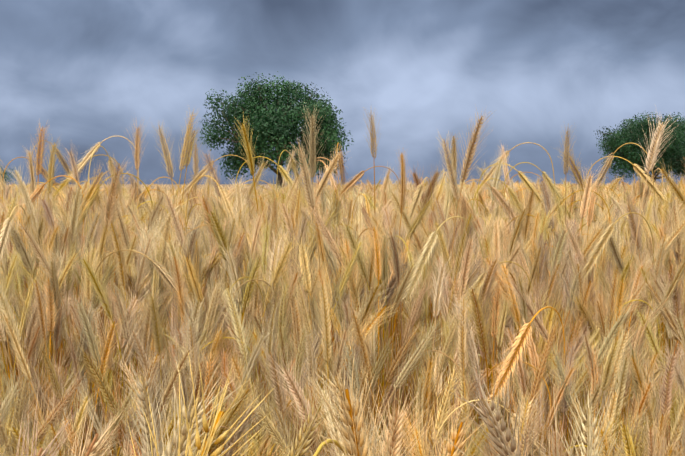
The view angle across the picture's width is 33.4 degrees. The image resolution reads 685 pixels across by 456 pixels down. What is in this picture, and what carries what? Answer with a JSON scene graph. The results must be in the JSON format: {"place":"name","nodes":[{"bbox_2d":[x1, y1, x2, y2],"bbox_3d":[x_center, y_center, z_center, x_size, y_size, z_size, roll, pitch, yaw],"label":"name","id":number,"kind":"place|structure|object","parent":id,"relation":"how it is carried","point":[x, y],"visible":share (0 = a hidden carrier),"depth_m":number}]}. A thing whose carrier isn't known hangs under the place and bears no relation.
{"place":"outdoors","nodes":[
{"label":"outdoors","id":0,"kind":"place"},
{"bbox_2d":[0,0,684,183],"label":"sky","id":1,"kind":"structure","parent":0,"point":[84,68]},
{"bbox_2d":[6,184,683,453],"bbox_3d":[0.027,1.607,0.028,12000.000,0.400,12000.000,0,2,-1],"label":"ground","id":2,"kind":"structure","parent":0,"point":[181,185],"depth_m":1200.42},
{"bbox_2d":[0,165,21,183],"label":"tree","id":3,"kind":"object","parent":2,"relation":"on","point":[7,175],"visible":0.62,"depth_m":529.33},
{"bbox_2d":[197,71,353,187],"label":"oak tree","id":4,"kind":"object","parent":2,"relation":"on","point":[274,120],"visible":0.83,"depth_m":194.20},
{"bbox_2d":[593,111,684,182],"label":"oak tree","id":5,"kind":"object","parent":2,"relation":"on","point":[673,155],"visible":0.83,"depth_m":294.63}
]}

